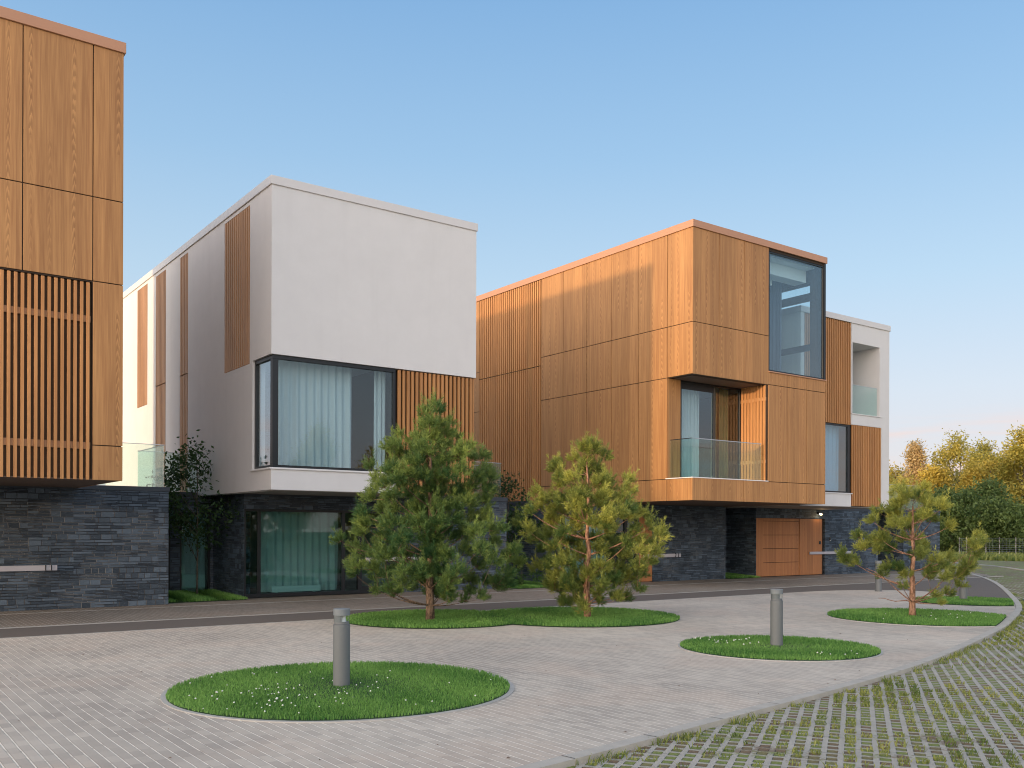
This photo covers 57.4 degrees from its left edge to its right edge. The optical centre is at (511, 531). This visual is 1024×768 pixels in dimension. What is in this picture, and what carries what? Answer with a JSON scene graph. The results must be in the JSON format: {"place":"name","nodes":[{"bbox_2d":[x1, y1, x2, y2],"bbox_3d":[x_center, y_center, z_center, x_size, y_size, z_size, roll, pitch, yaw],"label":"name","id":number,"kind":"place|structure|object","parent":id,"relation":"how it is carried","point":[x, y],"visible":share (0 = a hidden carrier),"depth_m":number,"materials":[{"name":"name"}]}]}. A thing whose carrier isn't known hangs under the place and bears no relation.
{"place":"outdoors","nodes":[
{"label":"outdoors","id":0,"kind":"place"},
{"bbox_2d":[0,6,169,611],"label":"wooden house","id":1,"kind":"structure","parent":0,"point":[61,277],"depth_m":16.32,"materials":[{"name":"brown wood"}]},
{"bbox_2d":[0,565,56,571],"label":"sign","id":2,"kind":"object","parent":1,"relation":"attached to","point":[31,568],"visible":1,"depth_m":19.04,"materials":[{"name":"white metal"}]},
{"bbox_2d":[168,589,247,602],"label":"grass","id":3,"kind":"structure","parent":0,"point":[182,596],"depth_m":22.21,"materials":[{"name":"plant"}]},
{"bbox_2d":[145,429,244,593],"bbox_3d":[-7.631,-0.402,22.810,2.692,4.159,2.505,0,0,-36],"label":"linden tree","id":4,"kind":"object","parent":3,"relation":"on","point":[185,518],"visible":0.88,"depth_m":22.69,"materials":[{"name":"green plant"}]},
{"bbox_2d":[0,569,990,627],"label":"pavement","id":5,"kind":"structure","parent":0,"point":[148,612],"depth_m":21.44,"materials":[{"name":"grey concrete"}]},
{"bbox_2d":[106,175,507,597],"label":"white house","id":6,"kind":"structure","parent":5,"relation":"on","point":[293,350],"depth_m":22.36,"materials":[{"name":"paint"}]},
{"bbox_2d":[168,512,209,590],"bbox_3d":[-8.657,0.564,23.805,1.800,2.080,0.428,0,0,-36],"label":"window","id":7,"kind":"structure","parent":6,"relation":"in","point":[187,560],"depth_m":24.20,"materials":[{"name":"black"}]},
{"bbox_2d":[244,509,393,597],"bbox_3d":[-4.930,0.543,23.817,4.075,2.145,0.459,0,0,-36],"label":"window","id":8,"kind":"structure","parent":6,"relation":"in","point":[293,547],"depth_m":23.60,"materials":[{"name":"black"}]},
{"bbox_2d":[254,354,395,471],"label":"window","id":9,"kind":"structure","parent":6,"relation":"in","point":[310,399],"depth_m":21.14,"materials":[{"name":"black"}]},
{"bbox_2d":[0,573,921,614],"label":"kerb","id":10,"kind":"structure","parent":5,"relation":"on","point":[382,597],"depth_m":21.94,"materials":[{"name":"grey concrete"}]},
{"bbox_2d":[479,465,544,577],"bbox_3d":[-0.077,-0.159,28.420,2.668,3.720,2.637,0,0,-36],"label":"linden tree","id":11,"kind":"object","parent":5,"relation":"on","point":[502,489],"visible":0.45,"depth_m":28.38,"materials":[{"name":"green plant"}]},
{"bbox_2d":[507,555,535,584],"bbox_3d":[0.228,1.153,27.568,0.947,1.096,0.770,0,0,-36],"label":"shrub","id":12,"kind":"object","parent":5,"relation":"on","point":[519,582],"visible":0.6,"depth_m":27.48,"materials":[{"name":"green plant"}]},
{"bbox_2d":[526,566,547,584],"bbox_3d":[0.861,1.296,27.623,0.730,0.824,0.750,0,0,35],"label":"shrub","id":13,"kind":"object","parent":5,"relation":"on","point":[540,578],"visible":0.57,"depth_m":27.63,"materials":[{"name":"green plant"}]},
{"bbox_2d":[0,590,1014,767],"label":"plaza","id":14,"kind":"structure","parent":0,"point":[65,702],"depth_m":10.29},
{"bbox_2d":[160,664,513,722],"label":"kerb","id":15,"kind":"structure","parent":14,"relation":"on","point":[164,701],"depth_m":8.28,"materials":[{"name":"concrete"}]},
{"bbox_2d":[165,660,509,720],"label":"grass","id":16,"kind":"structure","parent":14,"relation":"on","point":[419,688],"depth_m":9.35,"materials":[{"name":"plant"}]},
{"bbox_2d":[188,670,490,712],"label":"clover flowers","id":17,"kind":"object","parent":16,"relation":"on","point":[293,688],"visible":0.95,"depth_m":9.11,"materials":[{"name":"white plant"}]},
{"bbox_2d":[333,608,349,685],"bbox_3d":[-1.776,1.219,9.738,0.175,0.828,0.175,0,0,-36],"label":"bollard","id":18,"kind":"object","parent":16,"relation":"on","point":[341,650],"visible":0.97,"depth_m":9.66,"materials":[{"name":"grey paint"}]},
{"bbox_2d":[346,606,679,628],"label":"grass","id":19,"kind":"structure","parent":14,"relation":"on","point":[545,616],"depth_m":17.16,"materials":[{"name":"plant"}]},
{"bbox_2d":[328,388,527,620],"bbox_3d":[-1.516,-0.492,16.852,3.548,4.277,3.078,0,0,7],"label":"pine tree","id":20,"kind":"object","parent":19,"relation":"on","point":[430,572],"visible":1,"depth_m":16.58,"materials":[{"name":"green plant"}]},
{"bbox_2d":[511,430,672,616],"bbox_3d":[1.491,-0.134,17.517,3.081,3.580,2.852,0,0,-36],"label":"pine tree","id":21,"kind":"object","parent":19,"relation":"on","point":[583,500],"visible":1,"depth_m":17.34,"materials":[{"name":"green plant"}]},
{"bbox_2d":[680,634,880,660],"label":"grass","id":22,"kind":"structure","parent":14,"relation":"on","point":[796,648],"depth_m":12.93,"materials":[{"name":"plant"}]},
{"bbox_2d":[770,589,782,645],"bbox_3d":[3.764,1.235,13.293,0.175,0.828,0.175,0,0,-43],"label":"bollard","id":23,"kind":"object","parent":22,"relation":"on","point":[776,619],"visible":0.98,"depth_m":13.22,"materials":[{"name":"grey paint"}]},
{"bbox_2d":[695,637,857,654],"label":"clover flowers","id":24,"kind":"object","parent":22,"relation":"on","point":[758,642],"visible":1,"depth_m":13.62,"materials":[{"name":"white plant"}]},
{"bbox_2d":[678,637,882,661],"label":"kerb","id":25,"kind":"structure","parent":14,"relation":"on","point":[680,647],"depth_m":12.07,"materials":[{"name":"concrete"}]},
{"bbox_2d":[875,561,881,591],"bbox_3d":[10.211,1.250,26.045,0.180,0.853,0.180,0,0,40],"label":"bollard","id":26,"kind":"object","parent":14,"relation":"on","point":[878,584],"visible":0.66,"depth_m":25.97,"materials":[{"name":"grey metal"}]},
{"bbox_2d":[827,607,1005,625],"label":"grass","id":27,"kind":"structure","parent":14,"relation":"on","point":[897,615],"depth_m":17.72,"materials":[{"name":"plant"}]},
{"bbox_2d":[834,477,989,615],"bbox_3d":[7.887,0.282,18.079,2.464,2.786,2.640,0,0,-36],"label":"pine tree","id":28,"kind":"object","parent":27,"relation":"on","point":[882,540],"visible":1,"depth_m":18.01,"materials":[{"name":"green plant"}]},
{"bbox_2d":[826,613,1007,626],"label":"kerb","id":29,"kind":"structure","parent":14,"relation":"on","point":[914,625],"depth_m":16.46,"materials":[{"name":"concrete"}]},
{"bbox_2d":[916,595,1013,605],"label":"grass","id":30,"kind":"structure","parent":14,"relation":"on","point":[980,601],"depth_m":21.75,"materials":[{"name":"plant"}]},
{"bbox_2d":[959,576,967,598],"bbox_3d":[10.897,1.257,22.555,0.175,0.828,0.175,0,0,33],"label":"bollard","id":31,"kind":"object","parent":30,"relation":"on","point":[963,593],"depth_m":22.48,"materials":[{"name":"grey metal"}]},
{"bbox_2d":[0,576,1014,637],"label":"lane","id":32,"kind":"structure","parent":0,"point":[980,587],"depth_m":20.13,"materials":[{"name":"grey asphalt"}]},
{"bbox_2d":[0,594,760,638],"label":"kerb","id":33,"kind":"structure","parent":32,"relation":"on","point":[296,621],"depth_m":16.11,"materials":[{"name":"grey concrete"}]},
{"bbox_2d":[0,576,1003,628],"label":"kerb","id":34,"kind":"structure","parent":32,"relation":"on","point":[410,606],"depth_m":19.45,"materials":[{"name":"grey concrete"}]},
{"bbox_2d":[0,0,1023,484],"label":"sky","id":35,"kind":"structure","parent":0,"point":[882,140],"materials":[{"name":"blue"}]},
{"bbox_2d":[507,579,547,588],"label":"grass","id":36,"kind":"structure","parent":0,"point":[528,584],"depth_m":27.19,"materials":[{"name":"plant"}]},
{"bbox_2d":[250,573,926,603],"bbox_3d":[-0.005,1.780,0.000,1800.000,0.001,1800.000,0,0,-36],"label":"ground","id":37,"kind":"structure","parent":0,"point":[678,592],"depth_m":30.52,"materials":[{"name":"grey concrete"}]},
{"bbox_2d":[514,569,1021,767],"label":"kerb","id":38,"kind":"structure","parent":37,"relation":"on","point":[580,757],"depth_m":8.63,"materials":[{"name":"concrete"}]},
{"bbox_2d":[472,219,826,583],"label":"wooden house","id":39,"kind":"structure","parent":0,"point":[655,357],"depth_m":28.65,"materials":[{"name":"brown wood"}]},
{"bbox_2d":[554,514,637,583],"bbox_3d":[2.529,0.565,29.436,3.500,2.145,0.438,0,0,-36],"label":"window","id":40,"kind":"structure","parent":39,"relation":"in","point":[625,523],"depth_m":29.69,"materials":[{"name":"black"}]},
{"bbox_2d":[639,516,651,581],"bbox_3d":[4.335,0.571,30.507,0.620,2.145,0.050,0,0,-36],"label":"door","id":41,"kind":"structure","parent":39,"relation":"in","point":[641,518],"depth_m":30.52,"materials":[{"name":"brown wood"}]},
{"bbox_2d":[643,553,680,556],"bbox_3d":[4.966,0.804,30.864,1.720,0.121,0.058,0,0,-36],"label":"sign","id":42,"kind":"object","parent":39,"relation":"attached to","point":[673,555],"visible":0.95,"depth_m":31.09,"materials":[{"name":"white metal"}]},
{"bbox_2d":[680,380,740,478],"bbox_3d":[5.812,-2.943,28.018,2.660,2.860,0.441,0,0,-36],"label":"balcony door","id":43,"kind":"structure","parent":39,"relation":"in","point":[689,403],"depth_m":27.95,"materials":[{"name":"black"}]},
{"bbox_2d":[770,281,809,370],"bbox_3d":[8.791,-6.504,30.616,0.500,3.440,2.200,0,0,-36],"label":"window","id":44,"kind":"structure","parent":39,"relation":"in","point":[776,302],"depth_m":30.53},
{"bbox_2d":[769,251,823,378],"bbox_3d":[8.740,-6.574,28.750,2.690,3.580,0.070,0,0,-36],"label":"window","id":45,"kind":"structure","parent":39,"relation":"in","point":[822,267],"depth_m":29.50,"materials":[{"name":"black"}]},
{"bbox_2d":[725,572,760,578],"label":"grass","id":46,"kind":"structure","parent":0,"point":[733,576],"depth_m":33.29,"materials":[{"name":"plant"}]},
{"bbox_2d":[567,559,1023,767],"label":"parking","id":47,"kind":"structure","parent":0,"point":[999,678],"depth_m":8.00,"materials":[{"name":"green concrete"}]},
{"bbox_2d":[575,592,1023,766],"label":"weeds","id":48,"kind":"object","parent":47,"relation":"on","point":[954,655],"visible":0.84,"depth_m":8.41,"materials":[{"name":"green plant"}]},
{"bbox_2d":[616,703,1023,767],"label":"weeds","id":49,"kind":"object","parent":47,"relation":"on","point":[851,730],"visible":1,"depth_m":7.57,"materials":[{"name":"green plant"}]},
{"bbox_2d":[791,643,1023,706],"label":"weeds","id":50,"kind":"object","parent":47,"relation":"on","point":[866,702],"visible":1,"depth_m":9.69,"materials":[{"name":"green plant"}]},
{"bbox_2d":[951,562,1023,570],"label":"kerb","id":51,"kind":"structure","parent":47,"relation":"on","point":[1001,566],"depth_m":45.04,"materials":[{"name":"grey concrete"}]},
{"bbox_2d":[982,599,1023,644],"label":"weeds","id":52,"kind":"object","parent":47,"relation":"on","point":[1007,634],"visible":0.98,"depth_m":14.84,"materials":[{"name":"green plant"}]},
{"bbox_2d":[725,305,940,576],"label":"white house","id":53,"kind":"structure","parent":0,"point":[775,540],"depth_m":33.78,"materials":[{"name":"paint"}]},
{"bbox_2d":[799,519,821,574],"bbox_3d":[11.383,0.594,35.609,1.380,2.120,0.080,0,0,-36],"label":"door","id":54,"kind":"structure","parent":53,"relation":"in","point":[810,530],"depth_m":35.59,"materials":[{"name":"brown wood"}]},
{"bbox_2d":[809,551,850,553],"bbox_3d":[12.370,0.837,36.264,2.650,0.100,0.048,0,0,-36],"label":"sign","id":55,"kind":"object","parent":53,"relation":"attached to","point":[829,552],"visible":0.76,"depth_m":36.10,"materials":[{"name":"white metal"}]},
{"bbox_2d":[824,423,849,492],"bbox_3d":[10.591,-2.508,31.949,2.640,2.360,0.426,0,0,-36],"label":"window","id":56,"kind":"structure","parent":53,"relation":"in","point":[831,432],"depth_m":32.50,"materials":[{"name":"black"}]},
{"bbox_2d":[940,551,1023,560],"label":"grass","id":57,"kind":"structure","parent":0,"point":[1005,556],"depth_m":57.08,"materials":[{"name":"green plant"}]},
{"label":"verge","id":58,"kind":"structure","parent":0,"visible":0},
{"bbox_2d":[889,459,908,480],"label":"birch tree","id":59,"kind":"object","parent":58,"relation":"on","point":[893,471],"visible":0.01,"depth_m":87.50,"materials":[{"name":"yellow plant"}]},
{"bbox_2d":[884,472,924,508],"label":"birch tree","id":60,"kind":"object","parent":58,"relation":"on","point":[907,481],"visible":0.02,"depth_m":77.31,"materials":[{"name":"yellow plant"}]},
{"bbox_2d":[898,438,930,485],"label":"birch tree","id":61,"kind":"object","parent":58,"relation":"on","point":[914,452],"visible":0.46,"depth_m":83.62,"materials":[{"name":"orange plant"}]},
{"bbox_2d":[887,495,941,533],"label":"tree","id":62,"kind":"object","parent":58,"relation":"on","point":[910,504],"visible":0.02,"depth_m":71.79,"materials":[{"name":"green plant"}]},
{"bbox_2d":[911,461,959,495],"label":"birch tree","id":63,"kind":"object","parent":58,"relation":"on","point":[936,476],"visible":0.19,"depth_m":79.47,"materials":[{"name":"yellow plant"}]},
{"bbox_2d":[902,482,986,551],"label":"tree","id":64,"kind":"object","parent":58,"relation":"on","point":[939,491],"visible":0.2,"depth_m":69.05,"materials":[{"name":"green plant"}]},
{"bbox_2d":[919,425,994,551],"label":"poplar tree","id":65,"kind":"object","parent":58,"relation":"on","point":[954,451],"visible":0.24,"depth_m":81.75,"materials":[{"name":"yellow plant"}]},
{"bbox_2d":[942,459,994,544],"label":"birch tree","id":66,"kind":"object","parent":58,"relation":"on","point":[970,472],"visible":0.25,"depth_m":75.22,"materials":[{"name":"yellow plant"}]},
{"bbox_2d":[933,480,1014,550],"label":"tree","id":67,"kind":"object","parent":58,"relation":"on","point":[963,532],"visible":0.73,"depth_m":67.07,"materials":[{"name":"green plant"}]},
{"bbox_2d":[950,437,1003,482],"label":"poplar tree","id":68,"kind":"object","parent":58,"relation":"on","point":[986,446],"visible":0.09,"depth_m":85.49,"materials":[{"name":"yellow plant"}]},
{"bbox_2d":[952,474,1022,552],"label":"tree","id":69,"kind":"object","parent":58,"relation":"on","point":[987,485],"visible":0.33,"depth_m":68.31,"materials":[{"name":"green plant"}]},
{"bbox_2d":[959,537,1023,553],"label":"wire fence","id":70,"kind":"object","parent":58,"relation":"on","point":[1015,547],"visible":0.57,"depth_m":61.28,"materials":[{"name":"grey metal"}]},
{"bbox_2d":[974,453,1011,551],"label":"birch tree","id":71,"kind":"object","parent":58,"relation":"on","point":[987,465],"visible":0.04,"depth_m":78.68,"materials":[{"name":"yellow plant"}]},
{"bbox_2d":[979,509,1023,552],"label":"bush","id":72,"kind":"object","parent":58,"relation":"on","point":[992,544],"visible":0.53,"depth_m":66.23,"materials":[{"name":"green plant"}]},
{"bbox_2d":[984,424,1023,504],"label":"poplar tree","id":73,"kind":"object","parent":58,"relation":"on","point":[1014,453],"visible":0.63,"depth_m":74.12,"materials":[{"name":"yellow plant"}]},
{"bbox_2d":[989,498,1023,552],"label":"tree","id":74,"kind":"object","parent":58,"relation":"on","point":[1018,514],"visible":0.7,"depth_m":65.41,"materials":[{"name":"green plant"}]},
{"bbox_2d":[991,460,1021,498],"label":"birch tree","id":75,"kind":"object","parent":58,"relation":"on","point":[1009,479],"visible":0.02,"depth_m":77.98,"materials":[{"name":"green plant"}]},
{"bbox_2d":[1004,455,1023,497],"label":"poplar tree","id":76,"kind":"object","parent":58,"relation":"on","point":[1017,483],"visible":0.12,"depth_m":75.22,"materials":[{"name":"green plant"}]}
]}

